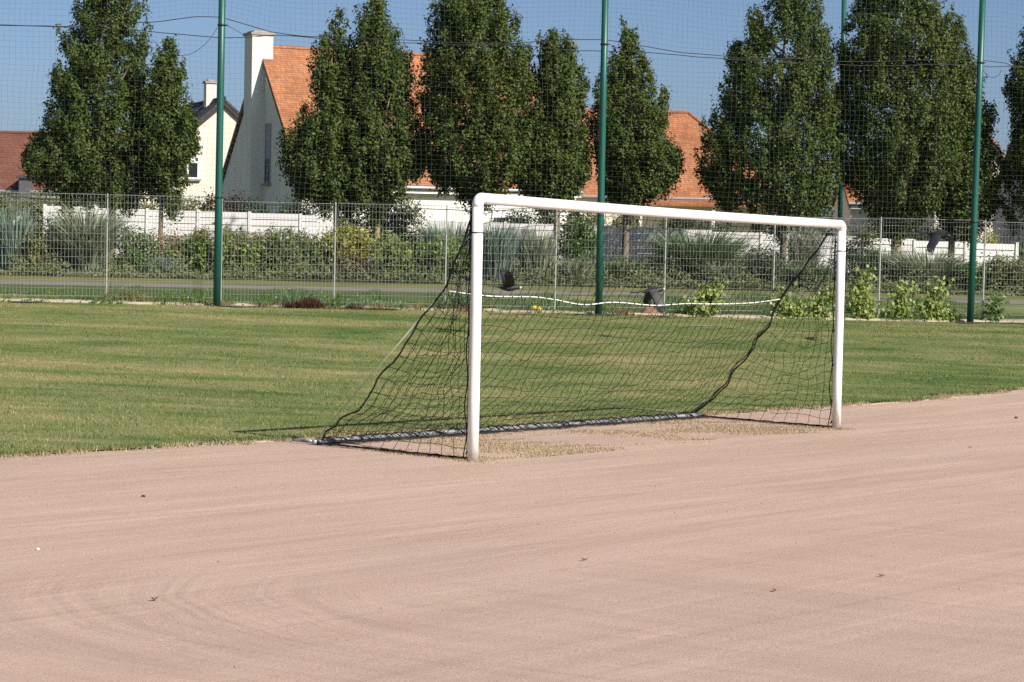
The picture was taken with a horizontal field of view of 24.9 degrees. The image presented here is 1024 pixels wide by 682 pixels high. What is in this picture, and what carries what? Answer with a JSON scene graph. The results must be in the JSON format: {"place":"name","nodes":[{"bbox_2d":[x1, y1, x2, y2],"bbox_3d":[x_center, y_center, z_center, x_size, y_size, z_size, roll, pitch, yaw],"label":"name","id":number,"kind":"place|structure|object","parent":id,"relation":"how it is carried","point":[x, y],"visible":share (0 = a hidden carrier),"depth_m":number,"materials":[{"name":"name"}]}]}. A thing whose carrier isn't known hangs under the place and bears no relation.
{"place":"outdoors","nodes":[
{"label":"outdoors","id":0,"kind":"place"},
{"bbox_2d":[491,266,523,290],"bbox_3d":[-0.089,-1.186,43.961,0.687,0.489,0.638,3,4,39],"label":"bird","id":1,"kind":"object","parent":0,"point":[509,283],"visible":0.94,"depth_m":43.94},
{"bbox_2d":[0,257,1019,295],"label":"planting bed","id":2,"kind":"object","parent":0,"point":[390,281],"visible":0.15,"depth_m":67.83,"materials":[{"name":"soil"}]},
{"bbox_2d":[0,206,36,270],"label":"reed clump","id":3,"kind":"object","parent":2,"relation":"on","point":[20,228],"visible":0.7,"depth_m":69.14,"materials":[{"name":"green plant"}]},
{"bbox_2d":[21,216,63,271],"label":"shrub","id":4,"kind":"object","parent":2,"relation":"on","point":[40,248],"visible":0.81,"depth_m":68.84,"materials":[{"name":"green plant"}]},
{"bbox_2d":[33,211,84,261],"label":"shrub","id":5,"kind":"object","parent":2,"relation":"on","point":[64,258],"visible":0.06,"depth_m":79.61,"materials":[{"name":"green plant"}]},
{"bbox_2d":[34,201,137,271],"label":"pampas clump","id":6,"kind":"object","parent":2,"relation":"on","point":[85,246],"visible":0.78,"depth_m":69.05,"materials":[{"name":"green plant"}]},
{"bbox_2d":[18,0,155,263],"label":"tree","id":7,"kind":"object","parent":2,"relation":"on","point":[75,145],"visible":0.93,"depth_m":77.67,"materials":[{"name":"green plant"}]},
{"bbox_2d":[112,222,162,272],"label":"shrub","id":8,"kind":"object","parent":2,"relation":"on","point":[135,260],"visible":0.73,"depth_m":69.79,"materials":[{"name":"green plant"}]},
{"bbox_2d":[146,252,179,274],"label":"shrub","id":9,"kind":"object","parent":2,"relation":"on","point":[162,263],"visible":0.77,"depth_m":68.88,"materials":[{"name":"green plant"}]},
{"bbox_2d":[115,192,214,249],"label":"hedge","id":10,"kind":"object","parent":2,"relation":"on","point":[189,208],"visible":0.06,"depth_m":88.62,"materials":[{"name":"green plant"}]},
{"bbox_2d":[144,223,187,269],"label":"shrub","id":11,"kind":"object","parent":2,"relation":"on","point":[164,238],"visible":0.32,"depth_m":70.86,"materials":[{"name":"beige plant"}]},
{"bbox_2d":[133,34,205,251],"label":"tree","id":12,"kind":"object","parent":2,"relation":"on","point":[162,103],"visible":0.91,"depth_m":77.36,"materials":[{"name":"green plant"}]},
{"bbox_2d":[163,225,213,275],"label":"perennial stand","id":13,"kind":"object","parent":2,"relation":"on","point":[192,252],"visible":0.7,"depth_m":69.83,"materials":[{"name":"green plant"}]},
{"bbox_2d":[198,187,249,237],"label":"hedge","id":14,"kind":"object","parent":2,"relation":"on","point":[226,207],"visible":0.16,"depth_m":88.78,"materials":[{"name":"plant"}]},
{"bbox_2d":[206,222,277,275],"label":"perennial stand","id":15,"kind":"object","parent":2,"relation":"on","point":[253,253],"visible":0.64,"depth_m":69.81,"materials":[{"name":"green plant"}]},
{"bbox_2d":[264,222,332,277],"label":"perennial stand","id":16,"kind":"object","parent":2,"relation":"on","point":[297,237],"visible":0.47,"depth_m":69.95,"materials":[{"name":"green plant"}]},
{"bbox_2d":[274,4,371,266],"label":"tree","id":17,"kind":"object","parent":2,"relation":"on","point":[295,147],"visible":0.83,"depth_m":78.05,"materials":[{"name":"green plant"}]},
{"bbox_2d":[312,216,378,267],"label":"golden bush","id":18,"kind":"object","parent":2,"relation":"on","point":[362,244],"visible":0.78,"depth_m":69.64,"materials":[{"name":"green plant"}]},
{"bbox_2d":[329,251,373,279],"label":"shrub","id":19,"kind":"object","parent":2,"relation":"on","point":[356,265],"visible":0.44,"depth_m":68.77,"materials":[{"name":"green plant"}]},
{"bbox_2d":[330,201,415,266],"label":"hazel shrub","id":20,"kind":"object","parent":2,"relation":"on","point":[392,220],"visible":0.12,"depth_m":81.54,"materials":[{"name":"green plant"}]},
{"bbox_2d":[332,0,431,260],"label":"tree","id":21,"kind":"object","parent":2,"relation":"on","point":[377,69],"visible":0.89,"depth_m":77.99,"materials":[{"name":"green plant"}]},
{"bbox_2d":[370,228,438,280],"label":"perennial stand","id":22,"kind":"object","parent":2,"relation":"on","point":[392,248],"visible":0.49,"depth_m":69.46,"materials":[{"name":"green plant"}]},
{"bbox_2d":[388,193,432,251],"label":"hazel shrub","id":23,"kind":"object","parent":2,"relation":"on","point":[414,216],"visible":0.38,"depth_m":84.76,"materials":[{"name":"green plant"}]},
{"bbox_2d":[417,218,471,262],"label":"reed clump","id":24,"kind":"object","parent":2,"relation":"on","point":[432,233],"visible":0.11,"depth_m":71.69,"materials":[{"name":"green plant"}]},
{"bbox_2d":[431,230,482,280],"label":"perennial stand","id":25,"kind":"object","parent":2,"relation":"on","point":[453,245],"visible":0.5,"depth_m":68.62,"materials":[{"name":"green plant"}]},
{"bbox_2d":[412,0,544,245],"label":"tree","id":26,"kind":"object","parent":2,"relation":"on","point":[464,67],"visible":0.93,"depth_m":77.61,"materials":[{"name":"green plant"}]},
{"bbox_2d":[482,219,520,279],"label":"reed clump","id":27,"kind":"object","parent":2,"relation":"on","point":[506,258],"visible":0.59,"depth_m":69.65,"materials":[{"name":"green plant"}]},
{"bbox_2d":[0,229,1023,295],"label":"ground cover","id":28,"kind":"object","parent":2,"relation":"on","point":[113,271],"visible":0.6,"depth_m":68.25,"materials":[{"name":"green plant"}]},
{"bbox_2d":[492,207,553,262],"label":"hedge","id":29,"kind":"object","parent":2,"relation":"on","point":[534,219],"visible":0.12,"depth_m":88.82,"materials":[{"name":"green plant"}]},
{"bbox_2d":[43,204,1018,275],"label":"white board fence","id":30,"kind":"object","parent":2,"relation":"on","point":[198,220],"visible":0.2,"depth_m":87.42,"materials":[{"name":"concrete"}]},
{"bbox_2d":[516,226,560,280],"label":"reed clump","id":31,"kind":"object","parent":2,"relation":"on","point":[542,252],"visible":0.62,"depth_m":70.19,"materials":[{"name":"green plant"}]},
{"bbox_2d":[511,27,594,265],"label":"tree","id":32,"kind":"object","parent":2,"relation":"on","point":[566,185],"visible":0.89,"depth_m":78.32,"materials":[{"name":"green plant"}]},
{"bbox_2d":[553,253,592,282],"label":"grass clump","id":33,"kind":"object","parent":2,"relation":"on","point":[567,265],"visible":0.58,"depth_m":68.80,"materials":[{"name":"green plant"}]},
{"bbox_2d":[550,211,596,268],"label":"hazel shrub","id":34,"kind":"object","parent":2,"relation":"on","point":[574,250],"visible":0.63,"depth_m":72.73,"materials":[{"name":"green plant"}]},
{"bbox_2d":[582,212,651,261],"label":"hedge","id":35,"kind":"object","parent":2,"relation":"on","point":[592,217],"visible":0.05,"depth_m":88.66,"materials":[{"name":"green plant"}]},
{"bbox_2d":[603,256,649,284],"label":"grass clump","id":36,"kind":"object","parent":2,"relation":"on","point":[611,267],"visible":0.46,"depth_m":69.23,"materials":[{"name":"green plant"}]},
{"bbox_2d":[586,15,685,259],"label":"tree","id":37,"kind":"object","parent":2,"relation":"on","point":[628,123],"visible":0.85,"depth_m":78.48,"materials":[{"name":"green plant"}]},
{"bbox_2d":[649,218,736,253],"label":"hedge","id":38,"kind":"object","parent":2,"relation":"on","point":[673,223],"visible":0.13,"depth_m":88.72,"materials":[{"name":"green plant"}]},
{"bbox_2d":[628,221,766,284],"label":"grass clump","id":39,"kind":"object","parent":2,"relation":"on","point":[683,248],"visible":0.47,"depth_m":69.34,"materials":[{"name":"green plant"}]},
{"bbox_2d":[697,256,743,287],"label":"grass clump","id":40,"kind":"object","parent":2,"relation":"on","point":[725,272],"visible":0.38,"depth_m":68.69,"materials":[{"name":"green plant"}]},
{"bbox_2d":[734,242,789,282],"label":"shrub","id":41,"kind":"object","parent":2,"relation":"on","point":[761,258],"visible":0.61,"depth_m":70.63,"materials":[{"name":"green plant"}]},
{"bbox_2d":[690,0,851,276],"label":"tree","id":42,"kind":"object","parent":2,"relation":"on","point":[800,104],"visible":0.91,"depth_m":77.67,"materials":[{"name":"green plant"}]},
{"bbox_2d":[746,223,846,260],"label":"hedge","id":43,"kind":"object","parent":2,"relation":"on","point":[767,231],"visible":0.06,"depth_m":88.70,"materials":[{"name":"green plant"}]},
{"bbox_2d":[783,226,826,269],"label":"feather grass","id":44,"kind":"object","parent":2,"relation":"on","point":[800,240],"depth_m":70.72,"materials":[{"name":"green plant"}]},
{"bbox_2d":[776,259,835,289],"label":"grass clump","id":45,"kind":"object","parent":2,"relation":"on","point":[823,268],"visible":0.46,"depth_m":69.01,"materials":[{"name":"green plant"}]},
{"bbox_2d":[837,0,846,220],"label":"net pole","id":46,"kind":"object","parent":2,"relation":"on","point":[840,203],"visible":0.28,"depth_m":85.92,"materials":[{"name":"green metal"}]},
{"bbox_2d":[828,217,881,272],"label":"shrub","id":47,"kind":"object","parent":2,"relation":"on","point":[859,236],"visible":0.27,"depth_m":85.69,"materials":[{"name":"green plant"}]},
{"bbox_2d":[825,233,889,286],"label":"shrub","id":48,"kind":"object","parent":2,"relation":"on","point":[862,261],"visible":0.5,"depth_m":70.30,"materials":[{"name":"green plant"}]},
{"bbox_2d":[858,244,910,288],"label":"grass clump","id":49,"kind":"object","parent":2,"relation":"on","point":[887,266],"visible":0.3,"depth_m":70.72,"materials":[{"name":"green plant"}]},
{"bbox_2d":[831,0,969,279],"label":"tree","id":50,"kind":"object","parent":2,"relation":"on","point":[903,124],"visible":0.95,"depth_m":77.78,"materials":[{"name":"green plant"}]},
{"bbox_2d":[861,220,986,256],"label":"hedge","id":51,"kind":"object","parent":2,"relation":"on","point":[920,237],"visible":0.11,"depth_m":88.62,"materials":[{"name":"green plant"}]},
{"bbox_2d":[881,245,976,290],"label":"grass clump","id":52,"kind":"object","parent":2,"relation":"on","point":[941,270],"visible":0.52,"depth_m":69.52,"materials":[{"name":"green plant"}]},
{"bbox_2d":[924,39,1003,259],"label":"tree","id":53,"kind":"object","parent":2,"relation":"on","point":[990,191],"visible":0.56,"depth_m":78.73,"materials":[{"name":"green plant"}]},
{"bbox_2d":[948,257,1005,290],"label":"shrub","id":54,"kind":"object","parent":2,"relation":"on","point":[978,282],"visible":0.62,"depth_m":69.19,"materials":[{"name":"green plant"}]},
{"bbox_2d":[977,227,1003,263],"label":"shrub","id":55,"kind":"object","parent":2,"relation":"on","point":[989,240],"visible":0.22,"depth_m":88.85,"materials":[{"name":"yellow plant"}]},
{"bbox_2d":[979,247,1023,292],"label":"shrub","id":56,"kind":"object","parent":2,"relation":"on","point":[1012,266],"visible":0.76,"depth_m":69.10,"materials":[{"name":"green plant"}]},
{"bbox_2d":[997,16,1023,244],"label":"tree","id":57,"kind":"object","parent":2,"relation":"on","point":[1017,103],"visible":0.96,"depth_m":78.82,"materials":[{"name":"green plant"}]},
{"bbox_2d":[1012,237,1023,262],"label":"shrub","id":58,"kind":"object","parent":2,"relation":"on","point":[1021,253],"visible":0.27,"depth_m":87.92,"materials":[{"name":"green plant"}]},
{"bbox_2d":[0,389,1023,681],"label":"gravel pitch","id":59,"kind":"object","parent":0,"point":[662,617],"visible":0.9,"depth_m":14.50,"materials":[{"name":"beige gravel"}]},
{"bbox_2d":[0,387,1023,463],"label":"dry grass","id":60,"kind":"structure","parent":59,"relation":"on","point":[439,441],"depth_m":23.72,"materials":[{"name":"plant"}]},
{"bbox_2d":[0,391,1023,681],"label":"loose stones","id":61,"kind":"object","parent":59,"relation":"on","point":[512,515],"visible":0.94,"depth_m":17.91,"materials":[{"name":"beige stone"}]},
{"bbox_2d":[292,193,845,461],"bbox_3d":[0.943,-0.152,24.609,2.173,2.673,7.467,3,3,35],"label":"football goal","id":62,"kind":"object","parent":59,"relation":"on","point":[473,430],"visible":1,"depth_m":23.67,"materials":[{"name":"plastic"}]},
{"bbox_2d":[0,248,1023,455],"bbox_3d":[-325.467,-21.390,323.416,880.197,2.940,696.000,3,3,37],"label":"lawn","id":63,"kind":"structure","parent":0,"point":[507,394],"depth_m":36.52,"materials":[{"name":"green plant"}]},
{"bbox_2d":[9,301,38,301],"bbox_3d":[-10.426,-0.849,50.140,0.880,0.008,0.550,1,3,-13],"label":"weed membrane","id":64,"kind":"object","parent":63,"relation":"on","point":[23,301],"visible":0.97,"depth_m":50.23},
{"bbox_2d":[0,188,61,226],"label":"hedge","id":65,"kind":"object","parent":63,"relation":"on","point":[34,210],"visible":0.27,"depth_m":88.55,"materials":[{"name":"green plant"}]},
{"bbox_2d":[0,131,129,228],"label":"house","id":66,"kind":"structure","parent":63,"relation":"on","point":[6,146],"depth_m":113.24,"materials":[{"name":"orange tile"}]},
{"bbox_2d":[59,190,133,254],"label":"hedge","id":67,"kind":"object","parent":63,"relation":"on","point":[89,205],"visible":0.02,"depth_m":88.63,"materials":[{"name":"green plant"}]},
{"bbox_2d":[123,79,238,229],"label":"house","id":68,"kind":"structure","parent":63,"relation":"on","point":[207,134],"depth_m":115.92,"materials":[{"name":"paint"}]},
{"bbox_2d":[98,279,275,304],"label":"weeds","id":69,"kind":"object","parent":63,"relation":"on","point":[133,296],"visible":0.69,"depth_m":51.32,"materials":[{"name":"green plant"}]},
{"bbox_2d":[213,0,227,306],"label":"net pole","id":70,"kind":"object","parent":63,"relation":"on","point":[221,25],"visible":0.94,"depth_m":50.99,"materials":[{"name":"metal"}]},
{"bbox_2d":[0,24,1023,225],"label":"ball stop net","id":71,"kind":"object","parent":70,"relation":"attached to","point":[365,116],"visible":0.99,"depth_m":52.34,"materials":[{"name":"fabric"}]},
{"bbox_2d":[0,0,1023,66],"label":"ball stop net","id":72,"kind":"object","parent":70,"relation":"attached to","point":[791,53],"visible":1,"depth_m":52.95,"materials":[{"name":"fabric"}]},
{"bbox_2d":[221,305,265,306],"bbox_3d":[-5.947,-0.765,51.199,1.146,0.011,0.547,1,3,-13],"label":"weed membrane","id":73,"kind":"object","parent":63,"relation":"on","point":[244,306],"visible":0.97,"depth_m":51.20,"materials":[{"name":"grey fabric"}]},
{"bbox_2d":[212,196,320,240],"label":"hedge","id":74,"kind":"object","parent":63,"relation":"on","point":[281,211],"visible":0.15,"depth_m":88.61,"materials":[{"name":"green plant"}]},
{"bbox_2d":[273,297,400,309],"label":"red weeds","id":75,"kind":"object","parent":63,"relation":"on","point":[311,303],"visible":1,"depth_m":51.64,"materials":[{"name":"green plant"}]},
{"bbox_2d":[271,285,513,310],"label":"weeds","id":76,"kind":"object","parent":63,"relation":"on","point":[291,298],"visible":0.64,"depth_m":52.57,"materials":[{"name":"green plant"}]},
{"bbox_2d":[222,30,582,241],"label":"house","id":77,"kind":"structure","parent":63,"relation":"on","point":[277,96],"depth_m":104.68,"materials":[{"name":"white ceramic"}]},
{"bbox_2d":[190,299,681,315],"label":"dry weeds","id":78,"kind":"object","parent":63,"relation":"on","point":[416,307],"visible":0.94,"depth_m":52.44,"materials":[{"name":"beige plant"}]},
{"bbox_2d":[0,288,1019,322],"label":"weeds","id":79,"kind":"object","parent":63,"relation":"on","point":[167,298],"visible":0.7,"depth_m":52.34,"materials":[{"name":"green plant"}]},
{"bbox_2d":[595,0,609,313],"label":"net pole","id":80,"kind":"object","parent":63,"relation":"on","point":[604,44],"visible":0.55,"depth_m":52.98,"materials":[{"name":"metal"}]},
{"bbox_2d":[566,313,671,316],"bbox_3d":[2.414,-0.600,53.172,2.468,0.025,0.548,1,3,-13],"label":"weed membrane","id":81,"kind":"object","parent":63,"relation":"on","point":[613,314],"visible":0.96,"depth_m":53.21,"materials":[{"name":"grey fabric"}]},
{"bbox_2d":[638,306,659,313],"bbox_3d":[3.204,-0.706,54.118,0.840,0.254,0.760,1,3,0],"label":"soil mound","id":82,"kind":"object","parent":63,"relation":"on","point":[648,309],"visible":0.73,"depth_m":54.00,"materials":[{"name":"beige soil"}]},
{"bbox_2d":[791,160,882,248],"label":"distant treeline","id":83,"kind":"object","parent":63,"relation":"on","point":[829,216],"depth_m":148.93,"materials":[{"name":"green plant"}]},
{"bbox_2d":[831,173,890,255],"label":"house","id":84,"kind":"structure","parent":63,"relation":"on","point":[848,206],"depth_m":112.05,"materials":[{"name":"orange ceramic"}]},
{"bbox_2d":[884,135,1004,256],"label":"tree","id":85,"kind":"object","parent":63,"relation":"on","point":[991,229],"depth_m":106.32,"materials":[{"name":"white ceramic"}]},
{"bbox_2d":[967,0,985,321],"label":"net pole","id":86,"kind":"object","parent":63,"relation":"on","point":[980,62],"visible":0.95,"depth_m":55.10,"materials":[{"name":"metal"}]},
{"bbox_2d":[958,322,1023,323],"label":"weed membrane","id":87,"kind":"object","parent":63,"relation":"on","point":[985,322],"visible":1,"depth_m":55.37,"materials":[{"name":"grey fabric"}]},
{"bbox_2d":[992,116,1023,257],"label":"tree","id":88,"kind":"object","parent":63,"relation":"on","point":[1002,231],"depth_m":101.59,"materials":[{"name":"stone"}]},
{"bbox_2d":[0,275,1023,300],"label":"path","id":89,"kind":"structure","parent":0,"point":[328,284],"depth_m":65.59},
{"bbox_2d":[0,284,1023,318],"bbox_3d":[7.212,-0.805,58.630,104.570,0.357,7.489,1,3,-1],"label":"verge","id":90,"kind":"structure","parent":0,"point":[152,291],"depth_m":58.82,"materials":[{"name":"green plant"}]},
{"bbox_2d":[0,298,1023,322],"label":"fence footing","id":91,"kind":"object","parent":90,"relation":"on","point":[555,312],"visible":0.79,"depth_m":53.21,"materials":[{"name":"concrete"}]},
{"bbox_2d":[0,191,1023,319],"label":"wire fence","id":92,"kind":"object","parent":91,"relation":"on","point":[555,242],"visible":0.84,"depth_m":52.91,"materials":[{"name":"grey metal"}]},
{"bbox_2d":[680,276,731,316],"bbox_3d":[4.501,-0.986,54.208,1.297,1.076,0.608,0,3,-19],"label":"climbing vine","id":93,"kind":"object","parent":92,"relation":"attached to","point":[702,299],"visible":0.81,"depth_m":54.12,"materials":[{"name":"green plant"}]},
{"bbox_2d":[768,281,808,318],"bbox_3d":[6.530,-0.931,54.652,0.995,0.958,0.571,1,3,0],"label":"climbing vine","id":94,"kind":"object","parent":92,"relation":"attached to","point":[790,309],"visible":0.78,"depth_m":54.58,"materials":[{"name":"green plant"}]},
{"bbox_2d":[789,309,832,319],"bbox_3d":[7.035,-0.570,54.780,1.170,0.369,0.667,1,3,0],"label":"climbing vine","id":95,"kind":"object","parent":92,"relation":"attached to","point":[805,313],"visible":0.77,"depth_m":54.70,"materials":[{"name":"green plant"}]},
{"bbox_2d":[809,285,835,317],"bbox_3d":[7.355,-0.869,54.869,0.730,0.919,0.534,1,3,0],"label":"climbing vine","id":96,"kind":"object","parent":92,"relation":"attached to","point":[824,306],"visible":0.8,"depth_m":54.82,"materials":[{"name":"green plant"}]},
{"bbox_2d":[844,264,878,318],"bbox_3d":[8.296,-1.116,55.022,0.913,1.413,0.753,1,3,0],"label":"climbing vine","id":97,"kind":"object","parent":92,"relation":"attached to","point":[862,305],"visible":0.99,"depth_m":55.02,"materials":[{"name":"green plant"}]},
{"bbox_2d":[882,279,920,320],"bbox_3d":[9.302,-0.912,55.332,0.994,1.116,0.656,1,3,0],"label":"climbing vine","id":98,"kind":"object","parent":92,"relation":"attached to","point":[904,292],"visible":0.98,"depth_m":55.26,"materials":[{"name":"green plant"}]},
{"bbox_2d":[915,275,955,320],"bbox_3d":[10.163,-0.974,55.520,0.979,1.233,0.589,1,3,-14],"label":"climbing vine","id":99,"kind":"object","parent":92,"relation":"attached to","point":[932,304],"visible":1,"depth_m":55.44,"materials":[{"name":"green plant"}]},
{"bbox_2d":[936,311,961,321],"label":"climbing vine","id":100,"kind":"object","parent":92,"relation":"attached to","point":[951,316],"visible":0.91,"depth_m":55.52,"materials":[{"name":"green plant"}]},
{"bbox_2d":[980,290,1009,321],"bbox_3d":[11.621,-0.785,55.839,0.662,0.921,0.640,3,3,26],"label":"climbing vine","id":101,"kind":"object","parent":92,"relation":"attached to","point":[991,314],"visible":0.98,"depth_m":55.81,"materials":[{"name":"green plant"}]},
{"bbox_2d":[0,0,1023,234],"label":"sky","id":102,"kind":"structure","parent":0,"point":[534,11],"materials":[{"name":"blue"}]},
{"bbox_2d":[630,287,667,314],"bbox_3d":[2.611,-0.771,44.046,0.741,0.484,0.709,-5,11,-14],"label":"bird","id":103,"kind":"object","parent":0,"point":[655,297],"visible":0.88,"depth_m":43.92},
{"bbox_2d":[576,109,787,253],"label":"house","id":104,"kind":"structure","parent":0,"point":[682,119],"depth_m":113.16,"materials":[{"name":"orange tile"}]},
{"bbox_2d":[916,230,953,254],"bbox_3d":[8.052,-1.917,44.088,0.741,0.349,0.980,10,21,28],"label":"bird","id":105,"kind":"object","parent":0,"point":[935,238],"visible":1,"depth_m":43.87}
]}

